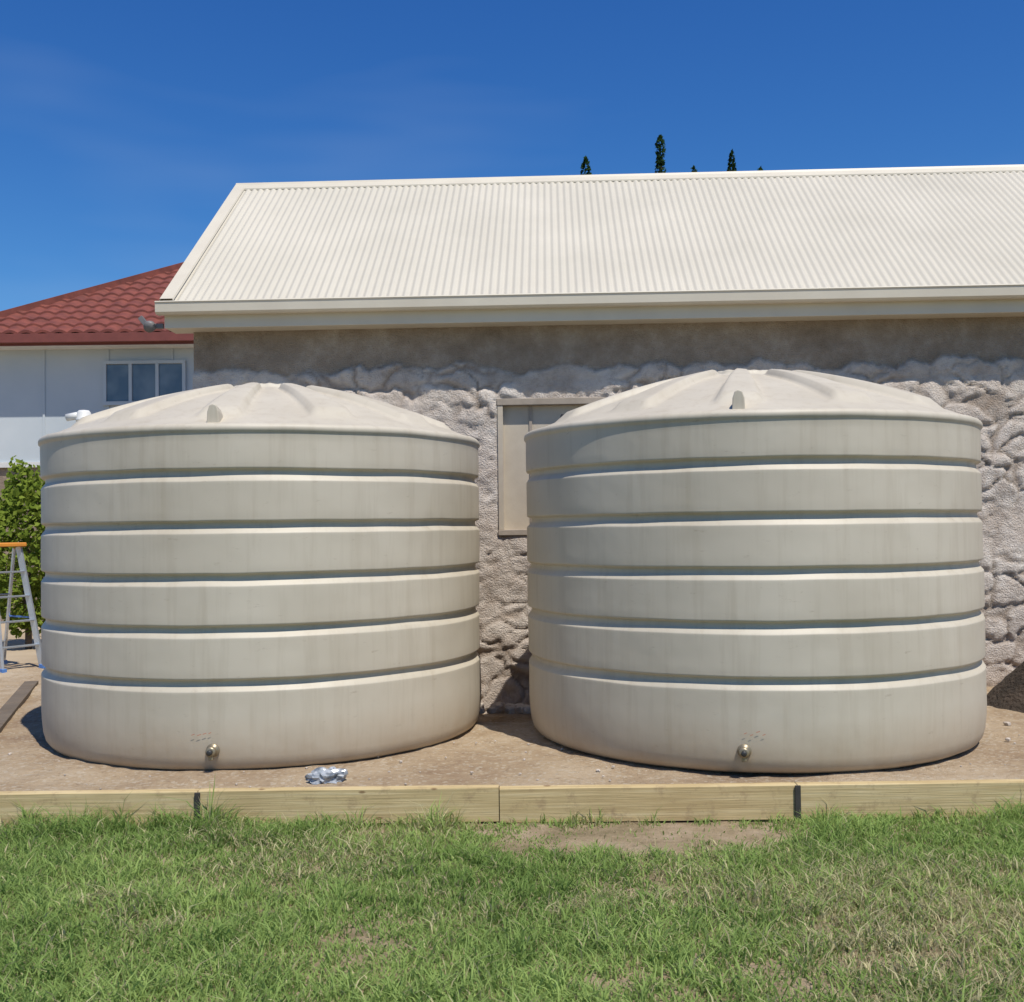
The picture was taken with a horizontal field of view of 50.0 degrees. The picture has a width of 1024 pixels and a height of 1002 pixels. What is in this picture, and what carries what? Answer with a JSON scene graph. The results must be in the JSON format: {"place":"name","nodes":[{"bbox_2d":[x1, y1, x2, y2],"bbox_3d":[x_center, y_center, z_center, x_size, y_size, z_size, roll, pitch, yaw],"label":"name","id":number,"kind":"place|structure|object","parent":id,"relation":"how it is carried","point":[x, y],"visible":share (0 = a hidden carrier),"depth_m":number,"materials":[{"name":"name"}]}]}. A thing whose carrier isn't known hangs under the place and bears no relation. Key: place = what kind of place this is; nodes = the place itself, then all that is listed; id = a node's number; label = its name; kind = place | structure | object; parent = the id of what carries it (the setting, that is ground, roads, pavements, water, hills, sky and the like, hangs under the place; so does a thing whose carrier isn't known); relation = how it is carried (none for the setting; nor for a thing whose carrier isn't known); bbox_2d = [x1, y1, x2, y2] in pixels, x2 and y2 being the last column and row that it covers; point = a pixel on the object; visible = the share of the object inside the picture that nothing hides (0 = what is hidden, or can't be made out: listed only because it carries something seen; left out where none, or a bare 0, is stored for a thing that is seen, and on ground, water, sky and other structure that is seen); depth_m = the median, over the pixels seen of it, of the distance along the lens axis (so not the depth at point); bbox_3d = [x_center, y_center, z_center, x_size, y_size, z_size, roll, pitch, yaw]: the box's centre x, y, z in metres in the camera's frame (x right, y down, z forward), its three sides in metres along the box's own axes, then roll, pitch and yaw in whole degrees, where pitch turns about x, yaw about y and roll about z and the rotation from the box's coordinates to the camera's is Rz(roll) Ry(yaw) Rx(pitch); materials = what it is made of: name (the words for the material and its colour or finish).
{"place":"outdoors","nodes":[
{"label":"outdoors","id":0,"kind":"place"},
{"bbox_2d":[0,348,193,461],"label":"wall","id":1,"kind":"structure","parent":0,"point":[73,381],"depth_m":20.55,"materials":[{"name":"white paint"}]},
{"bbox_2d":[0,462,39,467],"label":"trim band","id":2,"kind":"object","parent":1,"relation":"attached to","point":[4,464],"depth_m":20.48,"materials":[{"name":"white paint"}]},
{"bbox_2d":[43,350,44,435],"bbox_3d":[-8.753,-1.831,20.538,0.040,2.200,0.018,-1,-1,0],"label":"cover strip","id":3,"kind":"object","parent":1,"relation":"attached to","point":[43,392],"visible":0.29,"depth_m":20.53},
{"bbox_2d":[0,344,193,349],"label":"soffit","id":4,"kind":"structure","parent":1,"relation":"attached to","point":[152,346],"depth_m":20.34,"materials":[{"name":"white plastic"}]},
{"bbox_2d":[0,341,193,345],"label":"fascia","id":5,"kind":"structure","parent":4,"relation":"attached to","point":[111,343],"depth_m":20.09,"materials":[{"name":"red metal"}]},
{"bbox_2d":[0,332,193,343],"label":"gutter","id":6,"kind":"object","parent":5,"relation":"attached to","point":[89,337],"depth_m":19.97,"materials":[{"name":"red metal"}]},
{"bbox_2d":[103,364,106,400],"bbox_3d":[-7.607,-2.206,20.512,0.060,0.720,0.029,-1,-1,0],"label":"window mullion","id":7,"kind":"structure","parent":1,"relation":"attached to","point":[104,382],"depth_m":20.50},
{"bbox_2d":[107,349,108,408],"bbox_3d":[-7.553,-1.846,20.538,0.040,2.200,0.018,-1,-1,0],"label":"cover strip","id":8,"kind":"object","parent":1,"relation":"attached to","point":[107,364],"visible":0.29,"depth_m":20.55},
{"bbox_2d":[103,401,135,404],"bbox_3d":[-6.863,-1.830,20.500,1.540,0.070,0.034,-1,-1,0],"label":"window rail","id":9,"kind":"object","parent":1,"relation":"attached to","point":[115,402],"depth_m":20.48,"materials":[{"name":"white metal"}]},
{"bbox_2d":[128,364,131,400],"bbox_3d":[-7.128,-2.212,20.512,0.060,0.720,0.029,-1,-1,0],"label":"window mullion","id":10,"kind":"structure","parent":1,"relation":"attached to","point":[130,379],"depth_m":20.50},
{"bbox_2d":[107,364,181,400],"bbox_3d":[-6.853,-2.215,20.540,1.450,0.680,0.025,-1,-1,0],"label":"window glass","id":11,"kind":"object","parent":1,"relation":"attached to","point":[143,380],"visible":0.79,"depth_m":20.53,"materials":[{"name":"blue glass"}]},
{"bbox_2d":[103,360,185,363],"bbox_3d":[-6.872,-2.595,20.517,1.540,0.060,0.034,-1,-1,0],"label":"window head","id":12,"kind":"object","parent":1,"relation":"attached to","point":[146,362],"depth_m":20.50},
{"bbox_2d":[155,363,158,396],"bbox_3d":[-6.628,-2.218,20.512,0.060,0.720,0.029,-1,-1,0],"label":"window mullion","id":13,"kind":"structure","parent":1,"relation":"attached to","point":[156,379],"depth_m":20.50},
{"bbox_2d":[182,363,185,390],"bbox_3d":[-6.128,-2.224,20.512,0.060,0.720,0.029,-1,-1,0],"label":"window mullion","id":14,"kind":"structure","parent":1,"relation":"attached to","point":[183,376],"depth_m":20.50},
{"bbox_2d":[1,623,929,824],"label":"yard ground","id":15,"kind":"structure","parent":0,"point":[18,655],"depth_m":15.48,"materials":[{"name":"brown soil"}]},
{"bbox_2d":[0,467,44,620],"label":"wall","id":16,"kind":"structure","parent":15,"relation":"on","point":[3,472],"depth_m":20.55,"materials":[{"name":"brown stone"}]},
{"bbox_2d":[0,455,45,648],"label":"garden shrub","id":17,"kind":"object","parent":15,"relation":"on","point":[13,509],"visible":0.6,"depth_m":15.66,"materials":[{"name":"green plant"}]},
{"bbox_2d":[580,156,591,174],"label":"cypress tree","id":18,"kind":"object","parent":15,"relation":"on","point":[584,163],"visible":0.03,"depth_m":45.26,"materials":[{"name":"green plant"}]},
{"bbox_2d":[154,164,1023,713],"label":"stone shed","id":19,"kind":"structure","parent":15,"relation":"on","point":[498,318],"depth_m":11.37,"materials":[{"name":"beige stone"}]},
{"bbox_2d":[138,315,163,332],"bbox_3d":[-3.712,-1.815,11.260,0.258,0.182,0.125,-1,-1,0],"label":"security light","id":20,"kind":"object","parent":19,"relation":"attached to","point":[150,326],"visible":1,"depth_m":11.24,"materials":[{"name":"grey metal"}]},
{"bbox_2d":[654,134,665,172],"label":"cypress tree","id":21,"kind":"object","parent":15,"relation":"on","point":[660,161],"visible":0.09,"depth_m":45.26,"materials":[{"name":"green plant"}]},
{"bbox_2d":[727,149,736,170],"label":"cypress tree","id":22,"kind":"object","parent":15,"relation":"on","point":[732,164],"visible":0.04,"depth_m":45.28,"materials":[{"name":"green plant"}]},
{"bbox_2d":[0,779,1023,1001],"bbox_3d":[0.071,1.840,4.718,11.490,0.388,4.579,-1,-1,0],"label":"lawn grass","id":23,"kind":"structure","parent":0,"point":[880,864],"depth_m":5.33,"materials":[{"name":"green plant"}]},
{"bbox_2d":[0,817,1023,1001],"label":"lawn soil","id":24,"kind":"structure","parent":0,"point":[730,834],"depth_m":5.65,"materials":[{"name":"brown soil"}]},
{"bbox_2d":[0,789,199,826],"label":"timber sleeper","id":25,"kind":"object","parent":24,"relation":"on","point":[143,798],"visible":0.76,"depth_m":7.01,"materials":[{"name":"brown wood"}]},
{"bbox_2d":[198,785,498,823],"bbox_3d":[-1.044,1.950,7.051,1.919,0.218,0.076,-1,-1,0],"label":"timber sleeper","id":26,"kind":"object","parent":24,"relation":"on","point":[481,802],"visible":0.78,"depth_m":7.01,"materials":[{"name":"brown wood"}]},
{"bbox_2d":[500,782,796,822],"bbox_3d":[0.871,1.934,7.051,1.899,0.219,0.077,-1,-1,0],"label":"timber sleeper","id":27,"kind":"object","parent":24,"relation":"on","point":[685,802],"visible":0.98,"depth_m":7.01,"materials":[{"name":"brown wood"}]},
{"bbox_2d":[795,779,1023,818],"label":"timber sleeper","id":28,"kind":"object","parent":24,"relation":"on","point":[894,796],"visible":0.86,"depth_m":7.01,"materials":[{"name":"brown wood"}]},
{"bbox_2d":[0,0,1023,310],"label":"sky","id":29,"kind":"structure","parent":0,"point":[126,126],"materials":[{"name":"blue"}]},
{"label":"ground","id":30,"kind":"structure","parent":0,"visible":0},
{"bbox_2d":[194,792,199,824],"bbox_3d":[-2.005,2.023,7.048,0.036,0.322,0.107,-1,-1,0],"label":"steel post","id":31,"kind":"object","parent":30,"relation":"on","point":[197,798],"visible":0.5,"depth_m":7.00,"materials":[{"name":"grey metal"}]},
{"bbox_2d":[0,663,1023,790],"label":"dirt pad","id":32,"kind":"object","parent":30,"relation":"on","point":[30,763],"visible":0.14,"depth_m":7.63,"materials":[{"name":"brown soil"}]},
{"bbox_2d":[0,681,37,732],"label":"edging board","id":33,"kind":"object","parent":32,"relation":"on","point":[14,703],"visible":0.91,"depth_m":10.61,"materials":[{"name":"brown wood"}]},
{"bbox_2d":[0,542,45,672],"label":"step ladder","id":34,"kind":"object","parent":32,"relation":"on","point":[18,549],"visible":0.94,"depth_m":13.61,"materials":[{"name":"metal"}]},
{"bbox_2d":[38,382,480,770],"bbox_3d":[-2.078,0.470,9.360,3.624,2.925,3.712,-1,-1,0],"label":"water tank","id":35,"kind":"object","parent":32,"relation":"on","point":[253,575],"visible":1,"depth_m":7.79,"materials":[{"name":"beige plastic"}]},
{"bbox_2d":[305,766,347,784],"bbox_3d":[-1.228,1.805,7.268,0.286,0.101,0.182,0,-1,-11],"label":"crumpled aluminium foil","id":36,"kind":"object","parent":32,"relation":"on","point":[319,775],"visible":1,"depth_m":7.21,"materials":[{"name":"silver metal"}]},
{"bbox_2d":[8,702,1019,788],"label":"rubble stones","id":37,"kind":"object","parent":32,"relation":"on","point":[508,708],"visible":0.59,"depth_m":9.97,"materials":[{"name":"grey stone"}]},
{"bbox_2d":[524,368,986,772],"bbox_3d":[1.915,0.397,9.001,3.624,2.926,3.712,-1,-1,13],"label":"water tank","id":38,"kind":"object","parent":32,"relation":"on","point":[760,571],"visible":1,"depth_m":7.43,"materials":[{"name":"beige plastic"}]},
{"bbox_2d":[987,661,1023,712],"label":"soil pile","id":39,"kind":"object","parent":32,"relation":"on","point":[1007,692],"visible":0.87,"depth_m":9.85,"materials":[{"name":"brown soil"}]},
{"bbox_2d":[794,782,800,820],"bbox_3d":[1.824,1.976,7.048,0.036,0.322,0.107,-1,-1,0],"label":"steel post","id":40,"kind":"object","parent":30,"relation":"on","point":[797,800],"visible":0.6,"depth_m":7.00,"materials":[{"name":"grey metal"}]},
{"bbox_3d":[-4.801,-4.110,26.100,11.500,2.309,4.000,-1,-1,0],"label":"roof back","id":41,"kind":"object","parent":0,"visible":0},
{"bbox_2d":[6,327,143,333],"bbox_3d":[-8.551,-4.109,24.101,4.000,2.309,8.000,-1,-1,0],"label":"roof hip end","id":42,"kind":"object","parent":41,"relation":"on","point":[75,332],"depth_m":23.63,"materials":[{"name":"ceramic"}]},
{"bbox_2d":[0,262,183,316],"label":"hip cap","id":43,"kind":"object","parent":42,"relation":"on","point":[70,295],"visible":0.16,"depth_m":22.05,"materials":[{"name":"tile"}]},
{"bbox_2d":[0,269,178,333],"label":"roof front","id":44,"kind":"structure","parent":41,"relation":"on","point":[121,307],"depth_m":21.01,"materials":[{"name":"tile"}]}
]}

